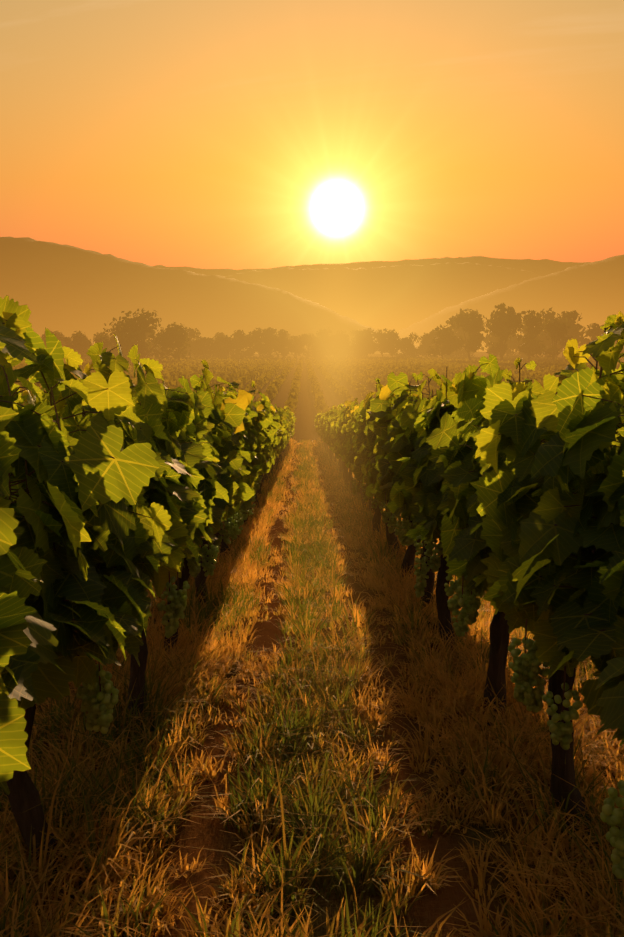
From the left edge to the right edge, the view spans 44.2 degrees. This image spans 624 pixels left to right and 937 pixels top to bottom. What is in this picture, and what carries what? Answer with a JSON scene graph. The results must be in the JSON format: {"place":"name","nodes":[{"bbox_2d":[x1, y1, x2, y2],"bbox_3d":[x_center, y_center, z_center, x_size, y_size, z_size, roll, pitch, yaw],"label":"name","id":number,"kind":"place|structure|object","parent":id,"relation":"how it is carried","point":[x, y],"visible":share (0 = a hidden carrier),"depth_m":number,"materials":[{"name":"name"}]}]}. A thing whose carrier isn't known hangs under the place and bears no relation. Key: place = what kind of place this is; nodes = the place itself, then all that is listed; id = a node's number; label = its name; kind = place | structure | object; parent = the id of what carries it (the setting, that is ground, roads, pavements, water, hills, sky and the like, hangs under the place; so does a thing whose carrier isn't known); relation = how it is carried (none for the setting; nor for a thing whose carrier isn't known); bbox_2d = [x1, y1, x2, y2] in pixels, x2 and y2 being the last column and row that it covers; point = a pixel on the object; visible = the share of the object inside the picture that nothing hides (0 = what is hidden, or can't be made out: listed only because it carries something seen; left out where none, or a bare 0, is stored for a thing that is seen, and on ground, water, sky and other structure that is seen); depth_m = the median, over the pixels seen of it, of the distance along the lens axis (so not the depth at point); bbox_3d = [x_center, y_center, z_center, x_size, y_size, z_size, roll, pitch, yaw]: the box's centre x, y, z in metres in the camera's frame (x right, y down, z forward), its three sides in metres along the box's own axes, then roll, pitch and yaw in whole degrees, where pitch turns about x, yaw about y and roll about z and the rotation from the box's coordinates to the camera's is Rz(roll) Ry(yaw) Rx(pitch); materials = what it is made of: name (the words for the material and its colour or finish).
{"place":"outdoors","nodes":[
{"label":"outdoors","id":0,"kind":"place"},
{"bbox_2d":[0,237,418,353],"bbox_3d":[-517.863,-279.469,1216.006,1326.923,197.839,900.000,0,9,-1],"label":"hill","id":1,"kind":"structure","parent":0,"point":[67,290],"depth_m":995.53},
{"bbox_2d":[0,609,623,936],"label":"grass","id":2,"kind":"structure","parent":0,"point":[150,818],"depth_m":3.10,"materials":[{"name":"plant"}]},
{"bbox_2d":[0,0,623,269],"label":"sky","id":3,"kind":"structure","parent":0,"point":[206,134],"materials":[{"name":"orange"}]},
{"bbox_2d":[1,352,623,936],"bbox_3d":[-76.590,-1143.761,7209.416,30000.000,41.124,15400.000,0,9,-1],"label":"ground","id":4,"kind":"structure","parent":0,"point":[427,908],"depth_m":3.12,"materials":[{"name":"brown soil"}]},
{"bbox_2d":[41,333,51,347],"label":"tree","id":5,"kind":"object","parent":4,"relation":"on","point":[43,337],"visible":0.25,"depth_m":330.58,"materials":[{"name":"green plant"}]},
{"bbox_2d":[49,330,62,342],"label":"tree","id":6,"kind":"object","parent":4,"relation":"on","point":[58,337],"visible":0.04,"depth_m":353.47,"materials":[{"name":"green plant"}]},
{"bbox_2d":[54,331,65,346],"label":"tree","id":7,"kind":"object","parent":4,"relation":"on","point":[61,335],"visible":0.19,"depth_m":524.48,"materials":[{"name":"green plant"}]},
{"bbox_2d":[62,337,70,346],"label":"tree","id":8,"kind":"object","parent":4,"relation":"on","point":[66,340],"visible":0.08,"depth_m":342.73,"materials":[{"name":"green plant"}]},
{"bbox_2d":[68,333,91,348],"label":"tree","id":9,"kind":"object","parent":4,"relation":"on","point":[71,341],"visible":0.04,"depth_m":341.57,"materials":[{"name":"green plant"}]},
{"bbox_2d":[70,331,91,352],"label":"tree","id":10,"kind":"object","parent":4,"relation":"on","point":[79,339],"visible":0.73,"depth_m":332.65,"materials":[{"name":"green plant"}]},
{"bbox_2d":[75,345,89,357],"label":"bush","id":11,"kind":"object","parent":4,"relation":"on","point":[84,349],"visible":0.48,"depth_m":330.36,"materials":[{"name":"green plant"}]},
{"bbox_2d":[93,331,108,341],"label":"tree","id":12,"kind":"object","parent":4,"relation":"on","point":[98,335],"visible":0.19,"depth_m":342.69,"materials":[{"name":"green plant"}]},
{"bbox_2d":[89,317,142,359],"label":"tree","id":13,"kind":"object","parent":4,"relation":"on","point":[107,343],"visible":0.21,"depth_m":237.22,"materials":[{"name":"green plant"}]},
{"bbox_2d":[114,334,150,361],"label":"tree","id":14,"kind":"object","parent":4,"relation":"on","point":[127,351],"visible":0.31,"depth_m":232.14,"materials":[{"name":"green plant"}]},
{"bbox_2d":[0,295,296,877],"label":"vine row","id":15,"kind":"object","parent":4,"relation":"on","point":[119,487],"visible":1,"depth_m":2.51,"materials":[{"name":"green plant"}]},
{"bbox_2d":[8,384,46,500],"bbox_3d":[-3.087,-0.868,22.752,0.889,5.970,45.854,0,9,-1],"label":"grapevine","id":16,"kind":"object","parent":15,"relation":"attached to","point":[27,397],"depth_m":7.61,"materials":[{"name":"green plant"}]},
{"bbox_2d":[114,308,183,360],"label":"tree","id":17,"kind":"object","parent":4,"relation":"on","point":[133,326],"visible":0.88,"depth_m":233.41,"materials":[{"name":"green plant"}]},
{"bbox_2d":[152,322,191,361],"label":"tree","id":18,"kind":"object","parent":4,"relation":"on","point":[179,344],"visible":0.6,"depth_m":239.59,"materials":[{"name":"green plant"}]},
{"bbox_2d":[180,326,200,356],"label":"tree","id":19,"kind":"object","parent":4,"relation":"on","point":[191,333],"visible":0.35,"depth_m":341.75,"materials":[{"name":"green plant"}]},
{"bbox_2d":[195,336,212,356],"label":"tree","id":20,"kind":"object","parent":4,"relation":"on","point":[200,341],"visible":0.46,"depth_m":335.47,"materials":[{"name":"green plant"}]},
{"bbox_2d":[196,337,222,356],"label":"tree","id":21,"kind":"object","parent":4,"relation":"on","point":[211,345],"visible":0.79,"depth_m":334.76,"materials":[{"name":"green plant"}]},
{"bbox_2d":[213,334,227,349],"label":"tree","id":22,"kind":"object","parent":4,"relation":"on","point":[215,338],"visible":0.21,"depth_m":351.67,"materials":[{"name":"green plant"}]},
{"bbox_2d":[214,332,226,346],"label":"tree","id":23,"kind":"object","parent":4,"relation":"on","point":[217,334],"visible":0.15,"depth_m":497.45,"materials":[{"name":"green plant"}]},
{"bbox_2d":[216,336,234,356],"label":"tree","id":24,"kind":"object","parent":4,"relation":"on","point":[225,340],"visible":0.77,"depth_m":334.15,"materials":[{"name":"green plant"}]},
{"bbox_2d":[221,330,247,356],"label":"tree","id":25,"kind":"object","parent":4,"relation":"on","point":[239,336],"visible":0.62,"depth_m":345.64,"materials":[{"name":"green plant"}]},
{"bbox_2d":[242,334,257,356],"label":"tree","id":26,"kind":"object","parent":4,"relation":"on","point":[250,342],"visible":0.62,"depth_m":345.11,"materials":[{"name":"green plant"}]},
{"bbox_2d":[246,328,267,356],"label":"tree","id":27,"kind":"object","parent":4,"relation":"on","point":[258,341],"visible":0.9,"depth_m":344.05,"materials":[{"name":"green plant"}]},
{"bbox_2d":[262,327,277,352],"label":"tree","id":28,"kind":"object","parent":4,"relation":"on","point":[268,340],"visible":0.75,"depth_m":349.24,"materials":[{"name":"green plant"}]},
{"bbox_2d":[271,329,292,356],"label":"tree","id":29,"kind":"object","parent":4,"relation":"on","point":[282,340],"visible":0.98,"depth_m":332.63,"materials":[{"name":"green plant"}]},
{"bbox_2d":[278,332,293,356],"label":"tree","id":30,"kind":"object","parent":4,"relation":"on","point":[288,336],"visible":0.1,"depth_m":529.62,"materials":[{"name":"green plant"}]},
{"bbox_2d":[286,335,303,361],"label":"tree","id":31,"kind":"object","parent":4,"relation":"on","point":[293,348],"visible":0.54,"depth_m":343.20,"materials":[{"name":"green plant"}]},
{"bbox_2d":[76,436,534,659],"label":"grass","id":32,"kind":"structure","parent":4,"relation":"on","point":[383,564],"depth_m":7.44,"materials":[{"name":"plant"}]},
{"bbox_2d":[294,333,316,357],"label":"tree","id":33,"kind":"object","parent":4,"relation":"on","point":[305,339],"visible":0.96,"depth_m":339.89,"materials":[{"name":"green plant"}]},
{"bbox_2d":[299,341,322,359],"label":"bush","id":34,"kind":"object","parent":4,"relation":"on","point":[314,352],"visible":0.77,"depth_m":334.65,"materials":[{"name":"green plant"}]},
{"bbox_2d":[12,356,621,421],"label":"valley vine rows","id":35,"kind":"object","parent":4,"relation":"on","point":[352,373],"visible":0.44,"depth_m":146.06,"materials":[{"name":"green plant"}]},
{"bbox_2d":[352,332,371,356],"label":"tree","id":36,"kind":"object","parent":4,"relation":"on","point":[361,342],"visible":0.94,"depth_m":332.62,"materials":[{"name":"green plant"}]},
{"bbox_2d":[355,328,376,355],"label":"tree","id":37,"kind":"object","parent":4,"relation":"on","point":[368,332],"visible":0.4,"depth_m":349.26,"materials":[{"name":"green plant"}]},
{"bbox_2d":[370,328,398,356],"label":"tree","id":38,"kind":"object","parent":4,"relation":"on","point":[384,345],"visible":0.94,"depth_m":344.96,"materials":[{"name":"green plant"}]},
{"bbox_2d":[385,333,400,356],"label":"tree","id":39,"kind":"object","parent":4,"relation":"on","point":[394,352],"visible":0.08,"depth_m":349.58,"materials":[{"name":"green plant"}]},
{"bbox_2d":[395,348,408,356],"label":"bush","id":40,"kind":"object","parent":4,"relation":"on","point":[401,354],"visible":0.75,"depth_m":336.74,"materials":[{"name":"green plant"}]},
{"bbox_2d":[392,337,413,352],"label":"tree","id":41,"kind":"object","parent":4,"relation":"on","point":[399,344],"visible":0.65,"depth_m":341.24,"materials":[{"name":"green plant"}]},
{"bbox_2d":[404,346,421,357],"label":"bush","id":42,"kind":"object","parent":4,"relation":"on","point":[412,353],"visible":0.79,"depth_m":333.82,"materials":[{"name":"green plant"}]},
{"bbox_2d":[402,332,425,356],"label":"tree","id":43,"kind":"object","parent":4,"relation":"on","point":[421,350],"visible":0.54,"depth_m":338.72,"materials":[{"name":"green plant"}]},
{"bbox_2d":[418,333,434,356],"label":"tree","id":44,"kind":"object","parent":4,"relation":"on","point":[426,343],"visible":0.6,"depth_m":342.58,"materials":[{"name":"green plant"}]},
{"bbox_2d":[418,329,441,356],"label":"tree","id":45,"kind":"object","parent":4,"relation":"on","point":[434,332],"visible":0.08,"depth_m":345.07,"materials":[{"name":"green plant"}]},
{"bbox_2d":[426,324,459,358],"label":"tree","id":46,"kind":"object","parent":4,"relation":"on","point":[445,335],"visible":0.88,"depth_m":263.10,"materials":[{"name":"green plant"}]},
{"bbox_2d":[440,352,458,357],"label":"bush","id":47,"kind":"object","parent":4,"relation":"on","point":[452,355],"visible":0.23,"depth_m":332.14,"materials":[{"name":"green plant"}]},
{"bbox_2d":[453,343,478,356],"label":"bush","id":48,"kind":"object","parent":4,"relation":"on","point":[461,352],"visible":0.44,"depth_m":332.07,"materials":[{"name":"green plant"}]},
{"bbox_2d":[446,308,488,355],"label":"tree","id":49,"kind":"object","parent":4,"relation":"on","point":[460,331],"visible":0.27,"depth_m":342.34,"materials":[{"name":"green plant"}]},
{"bbox_2d":[314,311,623,878],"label":"vine row","id":50,"kind":"object","parent":4,"relation":"on","point":[510,495],"visible":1,"depth_m":2.91,"materials":[{"name":"green plant"}]},
{"bbox_2d":[448,312,489,360],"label":"tree","id":51,"kind":"object","parent":4,"relation":"on","point":[472,324],"visible":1,"depth_m":255.77,"materials":[{"name":"green plant"}]},
{"bbox_2d":[484,330,517,354],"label":"tree","id":52,"kind":"object","parent":4,"relation":"on","point":[515,347],"visible":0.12,"depth_m":349.46,"materials":[{"name":"green plant"}]},
{"bbox_2d":[486,332,516,356],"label":"tree","id":53,"kind":"object","parent":4,"relation":"on","point":[511,342],"visible":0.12,"depth_m":333.00,"materials":[{"name":"green plant"}]},
{"bbox_2d":[484,303,523,359],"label":"tree","id":54,"kind":"object","parent":4,"relation":"on","point":[504,324],"visible":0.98,"depth_m":252.80,"materials":[{"name":"green plant"}]},
{"bbox_2d":[503,349,517,357],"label":"bush","id":55,"kind":"object","parent":4,"relation":"on","point":[508,353],"visible":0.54,"depth_m":337.86,"materials":[{"name":"green plant"}]},
{"bbox_2d":[513,322,535,357],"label":"tree","id":56,"kind":"object","parent":4,"relation":"on","point":[520,341],"visible":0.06,"depth_m":341.10,"materials":[{"name":"green plant"}]},
{"bbox_2d":[517,310,544,359],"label":"tree","id":57,"kind":"object","parent":4,"relation":"on","point":[531,345],"visible":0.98,"depth_m":257.80,"materials":[{"name":"green plant"}]},
{"bbox_2d":[522,308,579,356],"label":"tree","id":58,"kind":"object","parent":4,"relation":"on","point":[549,316],"visible":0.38,"depth_m":334.90,"materials":[{"name":"green plant"}]},
{"bbox_2d":[539,318,574,358],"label":"tree","id":59,"kind":"object","parent":4,"relation":"on","point":[556,330],"visible":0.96,"depth_m":261.26,"materials":[{"name":"green plant"}]},
{"bbox_2d":[548,317,576,357],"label":"tree","id":60,"kind":"object","parent":4,"relation":"on","point":[561,350],"depth_m":345.19,"materials":[{"name":"green plant"}]},
{"bbox_2d":[561,310,589,350],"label":"tree","id":61,"kind":"object","parent":4,"relation":"on","point":[573,316],"visible":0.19,"depth_m":349.83,"materials":[{"name":"green plant"}]},
{"bbox_2d":[581,329,597,345],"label":"tree","id":62,"kind":"object","parent":4,"relation":"on","point":[589,335],"depth_m":353.03,"materials":[{"name":"green plant"}]},
{"bbox_2d":[579,323,601,344],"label":"tree","id":63,"kind":"object","parent":4,"relation":"on","point":[594,331],"visible":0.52,"depth_m":341.73,"materials":[{"name":"green plant"}]},
{"bbox_2d":[153,256,590,275],"bbox_3d":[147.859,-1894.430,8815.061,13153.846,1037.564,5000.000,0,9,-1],"label":"hill","id":64,"kind":"structure","parent":0,"point":[545,267],"depth_m":8258.83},
{"bbox_2d":[224,262,544,332],"bbox_3d":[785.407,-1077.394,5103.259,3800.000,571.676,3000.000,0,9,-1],"label":"hill","id":65,"kind":"structure","parent":0,"point":[396,298],"depth_m":4436.83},
{"bbox_2d":[397,255,623,351],"bbox_3d":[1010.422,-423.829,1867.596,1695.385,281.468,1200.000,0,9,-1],"label":"hill","id":66,"kind":"structure","parent":0,"point":[592,292],"depth_m":1645.14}
]}

